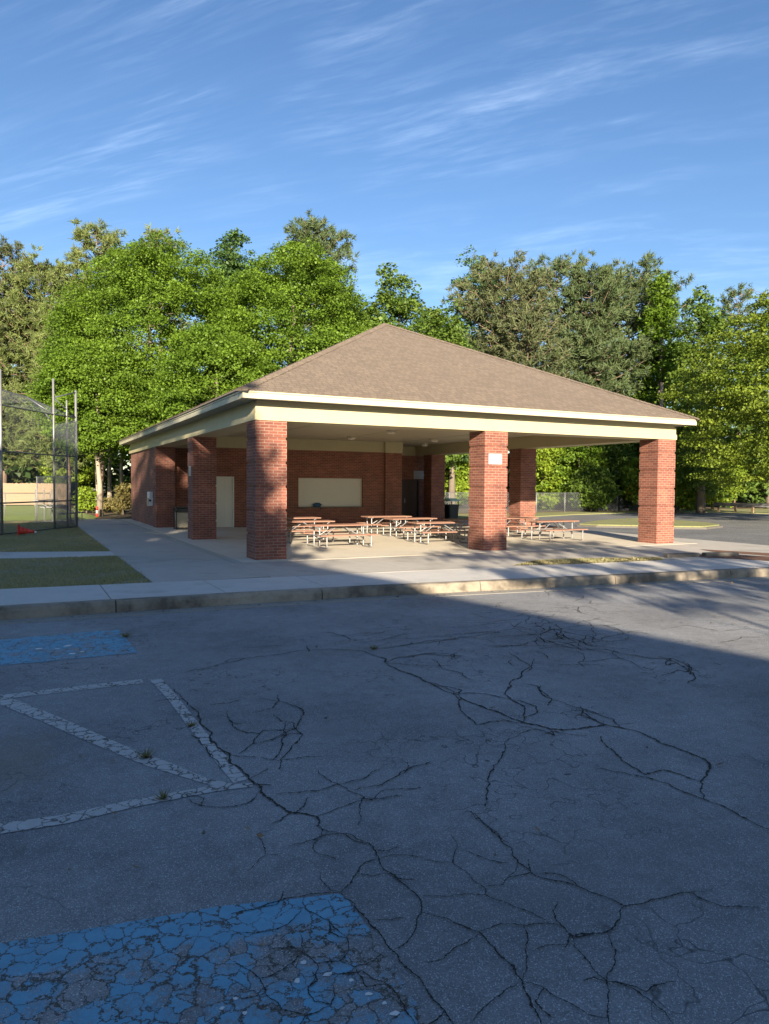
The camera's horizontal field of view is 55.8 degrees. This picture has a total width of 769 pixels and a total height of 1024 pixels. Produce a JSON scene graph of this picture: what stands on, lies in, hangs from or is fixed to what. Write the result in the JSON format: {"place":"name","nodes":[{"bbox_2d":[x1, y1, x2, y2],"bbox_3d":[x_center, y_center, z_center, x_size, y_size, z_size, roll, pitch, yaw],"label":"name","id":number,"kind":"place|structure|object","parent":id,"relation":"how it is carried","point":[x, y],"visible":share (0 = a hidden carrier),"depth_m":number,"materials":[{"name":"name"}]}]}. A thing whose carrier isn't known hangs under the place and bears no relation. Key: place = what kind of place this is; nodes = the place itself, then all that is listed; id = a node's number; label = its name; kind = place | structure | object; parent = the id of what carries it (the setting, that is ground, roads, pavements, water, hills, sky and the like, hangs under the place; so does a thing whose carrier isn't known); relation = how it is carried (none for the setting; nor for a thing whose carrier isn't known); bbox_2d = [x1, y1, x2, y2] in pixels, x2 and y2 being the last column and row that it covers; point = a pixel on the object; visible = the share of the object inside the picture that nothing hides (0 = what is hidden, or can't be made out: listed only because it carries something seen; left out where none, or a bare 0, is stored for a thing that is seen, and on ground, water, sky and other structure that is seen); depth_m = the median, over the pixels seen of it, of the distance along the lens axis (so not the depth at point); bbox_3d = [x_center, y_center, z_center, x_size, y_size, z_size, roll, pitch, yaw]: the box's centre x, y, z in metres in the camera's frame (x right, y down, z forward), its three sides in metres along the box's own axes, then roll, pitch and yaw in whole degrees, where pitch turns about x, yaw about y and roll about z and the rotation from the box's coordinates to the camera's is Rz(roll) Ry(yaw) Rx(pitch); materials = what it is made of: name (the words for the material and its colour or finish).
{"place":"outdoors","nodes":[
{"label":"outdoors","id":0,"kind":"place"},
{"bbox_2d":[3,503,99,520],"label":"field","id":1,"kind":"structure","parent":0,"point":[85,516],"depth_m":41.63,"materials":[{"name":"green plant"}]},
{"bbox_2d":[0,233,44,490],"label":"pine tree","id":2,"kind":"object","parent":1,"relation":"on","point":[6,250],"visible":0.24,"depth_m":64.53,"materials":[{"name":"green plant"}]},
{"bbox_2d":[0,311,45,482],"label":"pine tree","id":3,"kind":"object","parent":1,"relation":"on","point":[6,417],"visible":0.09,"depth_m":64.67,"materials":[{"name":"green plant"}]},
{"bbox_2d":[3,493,50,516],"bbox_3d":[-23.884,-0.324,36.894,12.668,1.330,0.059,-1,2,-29],"label":"chain link fence","id":4,"kind":"object","parent":1,"relation":"on","point":[21,501],"visible":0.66,"depth_m":39.30,"materials":[{"name":"metal"}]},
{"bbox_2d":[3,483,66,505],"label":"board fence","id":5,"kind":"object","parent":1,"relation":"on","point":[11,497],"visible":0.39,"depth_m":57.67,"materials":[{"name":"beige wood"}]},
{"bbox_2d":[0,243,92,502],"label":"pine tree","id":6,"kind":"object","parent":1,"relation":"on","point":[18,303],"visible":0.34,"depth_m":62.93,"materials":[{"name":"green plant"}]},
{"bbox_2d":[0,551,115,558],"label":"garden path","id":7,"kind":"structure","parent":0,"point":[9,555],"depth_m":18.04,"materials":[{"name":"concrete"}]},
{"bbox_2d":[0,520,150,588],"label":"lawn","id":8,"kind":"structure","parent":0,"point":[42,563],"depth_m":16.06,"materials":[{"name":"green plant"}]},
{"bbox_2d":[17,524,36,535],"bbox_3d":[-12.184,0.606,24.795,0.576,0.360,0.360,0,2,-21],"label":"traffic cone","id":9,"kind":"object","parent":8,"relation":"on","point":[21,530],"visible":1,"depth_m":24.68,"materials":[{"name":"red plastic"}]},
{"bbox_2d":[0,369,77,534],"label":"backstop","id":10,"kind":"object","parent":8,"relation":"on","point":[66,464],"visible":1,"depth_m":27.93,"materials":[{"name":"metal"}]},
{"bbox_2d":[36,476,70,523],"bbox_3d":[-14.967,-0.554,33.108,0.328,2.180,4.808,-1,3,-41],"label":"chain link fence","id":11,"kind":"object","parent":8,"relation":"on","point":[43,485],"visible":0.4,"depth_m":33.90,"materials":[{"name":"metal"}]},
{"bbox_2d":[32,489,82,522],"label":"bleachers","id":12,"kind":"object","parent":8,"relation":"on","point":[51,507],"visible":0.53,"depth_m":33.82,"materials":[{"name":"metal"}]},
{"bbox_2d":[117,519,242,562],"bbox_3d":[-8.285,0.844,26.287,0.195,0.206,22.400,-1,2,-27],"label":"floor border","id":13,"kind":"object","parent":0,"point":[200,549],"visible":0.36,"depth_m":20.79,"materials":[{"name":"concrete"}]},
{"bbox_2d":[0,579,768,1023],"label":"parking lot","id":14,"kind":"structure","parent":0,"point":[622,837],"depth_m":4.65,"materials":[{"name":"grey asphalt"}]},
{"bbox_2d":[0,630,136,664],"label":"blue marking","id":15,"kind":"object","parent":14,"relation":"on","point":[89,644],"visible":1,"depth_m":8.58,"materials":[{"name":"paint"}]},
{"bbox_2d":[3,679,143,697],"bbox_3d":[-2.922,1.663,6.848,1.242,0.001,0.168,-1,2,-27],"label":"parking line","id":16,"kind":"object","parent":14,"relation":"on","point":[74,688],"visible":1,"depth_m":6.85,"materials":[{"name":"white paint"}]},
{"bbox_2d":[0,694,231,784],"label":"parking line","id":17,"kind":"object","parent":14,"relation":"on","point":[83,733],"visible":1,"depth_m":5.46,"materials":[{"name":"white paint"}]},
{"bbox_2d":[0,783,253,833],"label":"parking line","id":18,"kind":"object","parent":14,"relation":"on","point":[13,826],"visible":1,"depth_m":4.29,"materials":[{"name":"white paint"}]},
{"bbox_2d":[149,678,245,782],"bbox_3d":[-1.602,1.703,5.970,0.119,0.001,2.828,-1,2,-28],"label":"parking line","id":19,"kind":"object","parent":14,"relation":"on","point":[234,774],"visible":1,"depth_m":5.63,"materials":[{"name":"white paint"}]},
{"bbox_2d":[0,894,434,1023],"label":"blue marking","id":20,"kind":"object","parent":14,"relation":"on","point":[181,968],"visible":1,"depth_m":2.88,"materials":[{"name":"paint"}]},
{"bbox_2d":[36,645,399,1015],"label":"paint flakes","id":21,"kind":"object","parent":14,"relation":"on","point":[297,980],"visible":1,"depth_m":2.82,"materials":[{"name":"dried blue paint"}]},
{"bbox_2d":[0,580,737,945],"bbox_3d":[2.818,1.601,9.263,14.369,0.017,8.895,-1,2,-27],"label":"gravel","id":22,"kind":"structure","parent":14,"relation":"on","point":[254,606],"depth_m":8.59,"materials":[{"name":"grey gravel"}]},
{"bbox_2d":[9,578,766,870],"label":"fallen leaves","id":23,"kind":"object","parent":14,"relation":"on","point":[259,835],"visible":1,"depth_m":8.21,"materials":[{"name":"brown plant"}]},
{"bbox_2d":[154,589,767,1023],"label":"asphalt cracks","id":24,"kind":"object","parent":14,"relation":"on","point":[470,811],"visible":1,"depth_m":4.16,"materials":[{"name":"black asphalt"}]},
{"bbox_2d":[0,558,768,605],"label":"sidewalk","id":25,"kind":"structure","parent":0,"point":[19,596],"depth_m":13.42,"materials":[{"name":"concrete"}]},
{"bbox_2d":[699,554,768,560],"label":"straw bed","id":26,"kind":"object","parent":25,"relation":"on","point":[752,557],"visible":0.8,"depth_m":18.22,"materials":[{"name":"brown plant"}]},
{"bbox_2d":[702,552,738,555],"bbox_3d":[8.600,1.081,18.619,0.950,0.106,0.180,0,2,-11],"label":"concrete stub","id":27,"kind":"object","parent":26,"relation":"on","point":[720,553],"visible":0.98,"depth_m":18.55,"materials":[{"name":"concrete"}]},
{"bbox_2d":[0,0,768,483],"label":"sky","id":28,"kind":"structure","parent":0,"point":[426,131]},
{"bbox_2d":[122,519,696,562],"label":"pavilion floor","id":29,"kind":"structure","parent":0,"point":[230,542],"depth_m":22.26,"materials":[{"name":"concrete"}]},
{"bbox_2d":[173,507,188,529],"bbox_3d":[-7.865,0.233,28.320,0.610,0.875,0.550,-1,2,-27],"label":"trash bin","id":30,"kind":"object","parent":29,"relation":"on","point":[180,518],"visible":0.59,"depth_m":28.11,"materials":[{"name":"black plastic"}]},
{"bbox_2d":[287,517,324,534],"bbox_3d":[-3.105,0.506,24.895,1.760,0.640,1.488,-1,2,-29],"label":"picnic table","id":31,"kind":"object","parent":29,"relation":"on","point":[299,518],"visible":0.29,"depth_m":24.86,"materials":[{"name":"brown wood"}]},
{"bbox_2d":[286,520,339,542],"bbox_3d":[-2.477,0.592,22.639,1.760,0.640,1.488,-1,2,-24],"label":"picnic table","id":32,"kind":"object","parent":29,"relation":"on","point":[323,529],"visible":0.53,"depth_m":22.49,"materials":[{"name":"brown wood"}]},
{"bbox_2d":[300,523,377,548],"bbox_3d":[-1.300,0.668,20.736,1.760,0.640,1.488,-1,2,-28],"label":"picnic table","id":33,"kind":"object","parent":29,"relation":"on","point":[350,532],"visible":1,"depth_m":20.58,"materials":[{"name":"brown wood"}]},
{"bbox_2d":[356,515,412,533],"bbox_3d":[0.069,0.465,26.596,1.760,0.640,1.488,-1,2,-25],"label":"picnic table","id":34,"kind":"object","parent":29,"relation":"on","point":[377,524],"visible":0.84,"depth_m":26.48,"materials":[{"name":"brown wood"}]},
{"bbox_2d":[117,323,698,559],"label":"pavilion","id":35,"kind":"structure","parent":29,"relation":"on","point":[264,457],"depth_m":22.58,"materials":[{"name":"brick"}]},
{"bbox_2d":[216,476,233,526],"bbox_3d":[-6.600,-0.407,29.644,0.920,2.074,0.141,-1,2,-27],"label":"door","id":36,"kind":"structure","parent":35,"relation":"in","point":[224,485],"depth_m":29.71,"materials":[{"name":"paint"}]},
{"bbox_2d":[401,479,418,520],"bbox_3d":[1.256,-0.593,36.319,1.050,2.064,0.141,-1,2,-27],"label":"door","id":37,"kind":"structure","parent":35,"relation":"in","point":[410,487],"depth_m":36.36,"materials":[{"name":"brown paint"}]},
{"bbox_2d":[488,453,501,464],"bbox_3d":[3.011,-1.440,19.761,0.440,0.290,0.014,-1,2,-27],"label":"notice sign","id":38,"kind":"object","parent":35,"relation":"attached to","point":[494,458],"visible":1,"depth_m":19.75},
{"bbox_2d":[378,517,438,537],"bbox_3d":[0.898,0.526,25.055,1.760,0.640,1.488,-1,2,-29],"label":"picnic table","id":39,"kind":"object","parent":29,"relation":"on","point":[404,525],"visible":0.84,"depth_m":24.88,"materials":[{"name":"brown wood"}]},
{"bbox_2d":[402,521,467,544],"bbox_3d":[1.637,0.625,22.463,1.760,0.640,1.488,-1,2,-24],"label":"picnic table","id":40,"kind":"object","parent":29,"relation":"on","point":[446,531],"visible":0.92,"depth_m":22.36,"materials":[{"name":"brown wood"}]},
{"bbox_2d":[439,518,469,539],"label":"picnic table","id":41,"kind":"object","parent":29,"relation":"on","point":[464,525],"visible":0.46,"depth_m":24.21,"materials":[{"name":"brown wood"}]},
{"bbox_2d":[506,517,545,536],"bbox_3d":[4.587,0.517,25.952,1.760,0.640,1.488,-1,2,-25],"label":"picnic table","id":42,"kind":"object","parent":29,"relation":"on","point":[518,524],"visible":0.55,"depth_m":25.90,"materials":[{"name":"brown wood"}]},
{"bbox_2d":[516,520,587,541],"bbox_3d":[5.505,0.598,23.897,1.760,0.640,1.488,-1,2,-28],"label":"picnic table","id":43,"kind":"object","parent":29,"relation":"on","point":[557,528],"visible":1,"depth_m":23.79,"materials":[{"name":"brown wood"}]},
{"bbox_2d":[69,490,764,518],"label":"woodland floor","id":44,"kind":"structure","parent":0,"point":[112,515],"depth_m":55.62,"materials":[{"name":"green plant"}]},
{"bbox_2d":[9,301,91,505],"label":"pine tree","id":45,"kind":"object","parent":44,"relation":"on","point":[37,336],"visible":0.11,"depth_m":50.82,"materials":[{"name":"green plant"}]},
{"bbox_2d":[34,444,111,493],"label":"broadleaf tree","id":46,"kind":"object","parent":44,"relation":"on","point":[85,477],"visible":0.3,"depth_m":65.08,"materials":[{"name":"green plant"}]},
{"bbox_2d":[71,486,96,512],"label":"shrub","id":47,"kind":"object","parent":44,"relation":"on","point":[85,496],"visible":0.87,"depth_m":43.72,"materials":[{"name":"green plant"}]},
{"bbox_2d":[39,217,139,495],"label":"pine tree","id":48,"kind":"object","parent":44,"relation":"on","point":[108,240],"visible":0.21,"depth_m":58.12,"materials":[{"name":"green plant"}]},
{"bbox_2d":[19,338,165,515],"bbox_3d":[-15.705,-4.541,39.702,8.064,9.564,7.990,2,3,36],"label":"broadleaf tree","id":49,"kind":"object","parent":44,"relation":"on","point":[94,434],"visible":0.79,"depth_m":37.80,"materials":[{"name":"green plant"}]},
{"bbox_2d":[92,495,121,512],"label":"shrub","id":50,"kind":"object","parent":44,"relation":"on","point":[107,506],"visible":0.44,"depth_m":44.59,"materials":[{"name":"beige plant"}]},
{"bbox_2d":[102,447,116,510],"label":"slim tree","id":51,"kind":"object","parent":44,"relation":"on","point":[109,491],"depth_m":48.43,"materials":[{"name":"brown plant"}]},
{"bbox_2d":[111,412,127,511],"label":"slim tree","id":52,"kind":"object","parent":44,"relation":"on","point":[121,476],"visible":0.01,"depth_m":46.85,"materials":[{"name":"brown plant"}]},
{"bbox_2d":[111,482,130,514],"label":"shrub","id":53,"kind":"object","parent":44,"relation":"on","point":[122,495],"visible":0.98,"depth_m":41.80,"materials":[{"name":"beige plant"}]},
{"bbox_2d":[36,228,263,466],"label":"broadleaf tree","id":54,"kind":"object","parent":44,"relation":"on","point":[135,285],"visible":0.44,"depth_m":41.21,"materials":[{"name":"green plant"}]},
{"bbox_2d":[123,224,198,363],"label":"pine tree","id":55,"kind":"object","parent":44,"relation":"on","point":[161,237],"visible":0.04,"depth_m":56.93,"materials":[{"name":"green plant"}]},
{"bbox_2d":[132,317,283,426],"bbox_3d":[-8.401,-5.019,38.701,8.694,10.693,9.349,-2,3,-42],"label":"broadleaf tree","id":56,"kind":"object","parent":44,"relation":"on","point":[202,344],"visible":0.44,"depth_m":36.53,"materials":[{"name":"green plant"}]},
{"bbox_2d":[201,227,265,337],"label":"broadleaf tree","id":57,"kind":"object","parent":44,"relation":"on","point":[228,254],"visible":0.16,"depth_m":54.42,"materials":[{"name":"green plant"}]},
{"bbox_2d":[195,236,377,403],"bbox_3d":[-5.617,-8.007,42.709,11.411,16.417,12.122,-1,2,-23],"label":"broadleaf tree","id":58,"kind":"object","parent":44,"relation":"on","point":[271,297],"visible":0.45,"depth_m":39.72,"materials":[{"name":"green plant"}]},
{"bbox_2d":[273,209,359,365],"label":"pine tree","id":59,"kind":"object","parent":44,"relation":"on","point":[312,226],"visible":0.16,"depth_m":58.09,"materials":[{"name":"green plant"}]},
{"bbox_2d":[299,291,383,358],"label":"broadleaf tree","id":60,"kind":"object","parent":44,"relation":"on","point":[375,311],"visible":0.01,"depth_m":45.23,"materials":[{"name":"green plant"}]},
{"bbox_2d":[365,259,428,332],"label":"broadleaf tree","id":61,"kind":"object","parent":44,"relation":"on","point":[399,305],"visible":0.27,"depth_m":54.37,"materials":[{"name":"green plant"}]},
{"bbox_2d":[400,297,479,469],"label":"broadleaf tree","id":62,"kind":"object","parent":44,"relation":"on","point":[436,322],"visible":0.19,"depth_m":50.74,"materials":[{"name":"green plant"}]},
{"bbox_2d":[437,322,472,503],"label":"broadleaf tree","id":63,"kind":"object","parent":44,"relation":"on","point":[464,458],"visible":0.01,"depth_m":54.70,"materials":[{"name":"green plant"}]},
{"bbox_2d":[444,460,469,504],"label":"bush","id":64,"kind":"object","parent":44,"relation":"on","point":[462,479],"visible":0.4,"depth_m":55.58,"materials":[{"name":"green plant"}]},
{"bbox_2d":[449,245,509,353],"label":"broadleaf tree","id":65,"kind":"object","parent":44,"relation":"on","point":[474,281],"visible":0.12,"depth_m":67.00,"materials":[{"name":"green plant"}]},
{"bbox_2d":[440,248,571,373],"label":"pine tree","id":66,"kind":"object","parent":44,"relation":"on","point":[529,286],"visible":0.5,"depth_m":55.39,"materials":[{"name":"green plant"}]},
{"bbox_2d":[485,297,574,380],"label":"pine tree","id":67,"kind":"object","parent":44,"relation":"on","point":[531,356],"visible":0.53,"depth_m":52.44,"materials":[{"name":"green plant"}]},
{"bbox_2d":[535,447,571,510],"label":"bush","id":68,"kind":"object","parent":44,"relation":"on","point":[544,462],"visible":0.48,"depth_m":54.58,"materials":[{"name":"green plant"}]},
{"bbox_2d":[511,249,607,507],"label":"pine tree","id":69,"kind":"object","parent":44,"relation":"on","point":[562,266],"visible":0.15,"depth_m":59.78,"materials":[{"name":"green plant"}]},
{"bbox_2d":[549,445,608,510],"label":"bush","id":70,"kind":"object","parent":44,"relation":"on","point":[576,453],"visible":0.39,"depth_m":54.14,"materials":[{"name":"green plant"}]},
{"bbox_2d":[536,311,652,509],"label":"pine tree","id":71,"kind":"object","parent":44,"relation":"on","point":[605,374],"visible":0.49,"depth_m":55.00,"materials":[{"name":"green plant"}]},
{"bbox_2d":[541,261,658,508],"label":"pine tree","id":72,"kind":"object","parent":44,"relation":"on","point":[602,283],"visible":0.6,"depth_m":55.90,"materials":[{"name":"green plant"}]},
{"bbox_2d":[574,448,636,508],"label":"bush","id":73,"kind":"object","parent":44,"relation":"on","point":[628,505],"visible":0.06,"depth_m":57.72,"materials":[{"name":"green plant"}]},
{"bbox_2d":[590,443,638,509],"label":"bush","id":74,"kind":"object","parent":44,"relation":"on","point":[614,457],"visible":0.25,"depth_m":55.61,"materials":[{"name":"green plant"}]},
{"bbox_2d":[552,251,711,507],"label":"pine tree","id":75,"kind":"object","parent":44,"relation":"on","point":[637,286],"visible":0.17,"depth_m":59.66,"materials":[{"name":"green plant"}]},
{"bbox_2d":[612,374,677,470],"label":"broadleaf tree","id":76,"kind":"object","parent":44,"relation":"on","point":[643,391],"visible":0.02,"depth_m":57.18,"materials":[{"name":"green plant"}]},
{"bbox_2d":[631,270,693,471],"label":"broadleaf tree","id":77,"kind":"object","parent":44,"relation":"on","point":[659,320],"visible":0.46,"depth_m":55.91,"materials":[{"name":"green plant"}]},
{"bbox_2d":[651,358,707,508],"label":"broadleaf tree","id":78,"kind":"object","parent":44,"relation":"on","point":[690,390],"visible":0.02,"depth_m":58.46,"materials":[{"name":"green plant"}]},
{"bbox_2d":[711,282,766,506],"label":"pine tree","id":79,"kind":"object","parent":44,"relation":"on","point":[728,302],"visible":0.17,"depth_m":66.88,"materials":[{"name":"green plant"}]},
{"bbox_2d":[727,428,765,502],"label":"understory tree","id":80,"kind":"object","parent":44,"relation":"on","point":[750,471],"visible":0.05,"depth_m":67.12,"materials":[{"name":"green plant"}]},
{"bbox_2d":[72,519,768,582],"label":"walkway","id":81,"kind":"structure","parent":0,"point":[152,557],"depth_m":17.55,"materials":[{"name":"concrete"}]},
{"bbox_2d":[444,498,459,520],"bbox_3d":[3.307,-0.111,36.312,0.680,1.140,0.680,-1,2,-32],"label":"trash bin","id":82,"kind":"object","parent":81,"relation":"on","point":[451,510],"visible":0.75,"depth_m":36.06,"materials":[{"name":"black plastic"}]},
{"bbox_2d":[663,552,698,557],"bbox_3d":[7.482,1.085,18.327,1.000,0.106,0.180,0,2,-20],"label":"concrete stub","id":83,"kind":"object","parent":81,"relation":"on","point":[676,555],"visible":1,"depth_m":18.22,"materials":[{"name":"concrete"}]},
{"bbox_2d":[702,549,768,555],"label":"straw bed","id":84,"kind":"object","parent":81,"relation":"on","point":[754,553],"visible":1,"depth_m":19.66,"materials":[{"name":"brown plant"}]},
{"bbox_2d":[515,556,662,564],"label":"grass strip","id":85,"kind":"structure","parent":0,"point":[575,560],"depth_m":17.20,"materials":[{"name":"green plant"}]},
{"bbox_2d":[458,508,768,518],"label":"verge","id":86,"kind":"structure","parent":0,"point":[547,514],"depth_m":52.01,"materials":[{"name":"green plant"}]},
{"bbox_2d":[445,492,684,512],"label":"chain link fence","id":87,"kind":"object","parent":86,"relation":"on","point":[564,504],"visible":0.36,"depth_m":51.24,"materials":[{"name":"metal"}]},
{"bbox_2d":[564,462,621,511],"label":"bush","id":88,"kind":"object","parent":86,"relation":"on","point":[594,489],"visible":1,"depth_m":52.15,"materials":[{"name":"green plant"}]},
{"bbox_2d":[612,456,639,504],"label":"bush","id":89,"kind":"object","parent":86,"relation":"on","point":[630,479],"visible":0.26,"depth_m":53.51,"materials":[{"name":"green plant"}]},
{"bbox_2d":[673,470,696,511],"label":"bush","id":90,"kind":"object","parent":86,"relation":"on","point":[685,498],"visible":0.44,"depth_m":51.86,"materials":[{"name":"green plant"}]},
{"bbox_2d":[705,446,747,509],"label":"bush","id":91,"kind":"object","parent":86,"relation":"on","point":[740,472],"visible":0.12,"depth_m":57.44,"materials":[{"name":"green plant"}]},
{"bbox_2d":[729,314,768,507],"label":"broadleaf tree","id":92,"kind":"object","parent":86,"relation":"on","point":[753,485],"visible":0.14,"depth_m":63.55,"materials":[{"name":"green plant"}]},
{"bbox_2d":[507,512,768,544],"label":"driveway","id":93,"kind":"structure","parent":0,"point":[749,528],"depth_m":35.09,"materials":[{"name":"grey asphalt"}]},
{"bbox_2d":[664,285,745,512],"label":"broadleaf tree","id":94,"kind":"object","parent":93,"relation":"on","point":[709,324],"visible":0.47,"depth_m":50.17,"materials":[{"name":"green plant"}]},
{"bbox_2d":[654,288,768,489],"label":"broadleaf tree","id":95,"kind":"object","parent":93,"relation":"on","point":[730,391],"visible":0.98,"depth_m":37.82,"materials":[{"name":"green plant"}]},
{"bbox_2d":[713,502,768,512],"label":"guard rail","id":96,"kind":"object","parent":93,"relation":"on","point":[735,505],"visible":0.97,"depth_m":53.85,"materials":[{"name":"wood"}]},
{"label":"ground","id":97,"kind":"structure","parent":0,"visible":0},
{"bbox_2d":[0,567,768,619],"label":"kerb","id":98,"kind":"structure","parent":97,"relation":"on","point":[25,611],"depth_m":12.44,"materials":[{"name":"concrete"}]},
{"bbox_2d":[0,576,768,624],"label":"gutter","id":99,"kind":"object","parent":97,"relation":"on","point":[88,616],"visible":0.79,"depth_m":12.17,"materials":[{"name":"concrete"}]},
{"bbox_2d":[2,414,768,507],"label":"woods","id":100,"kind":"object","parent":97,"relation":"on","point":[126,475],"visible":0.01,"depth_m":69.32,"materials":[{"name":"green plant"}]},
{"bbox_2d":[577,524,722,528],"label":"island kerb","id":101,"kind":"structure","parent":97,"relation":"on","point":[711,527],"depth_m":33.12,"materials":[{"name":"concrete"}]},
{"bbox_2d":[579,518,718,526],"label":"island grass","id":102,"kind":"structure","parent":101,"relation":"on","point":[634,522],"depth_m":34.88,"materials":[{"name":"green plant"}]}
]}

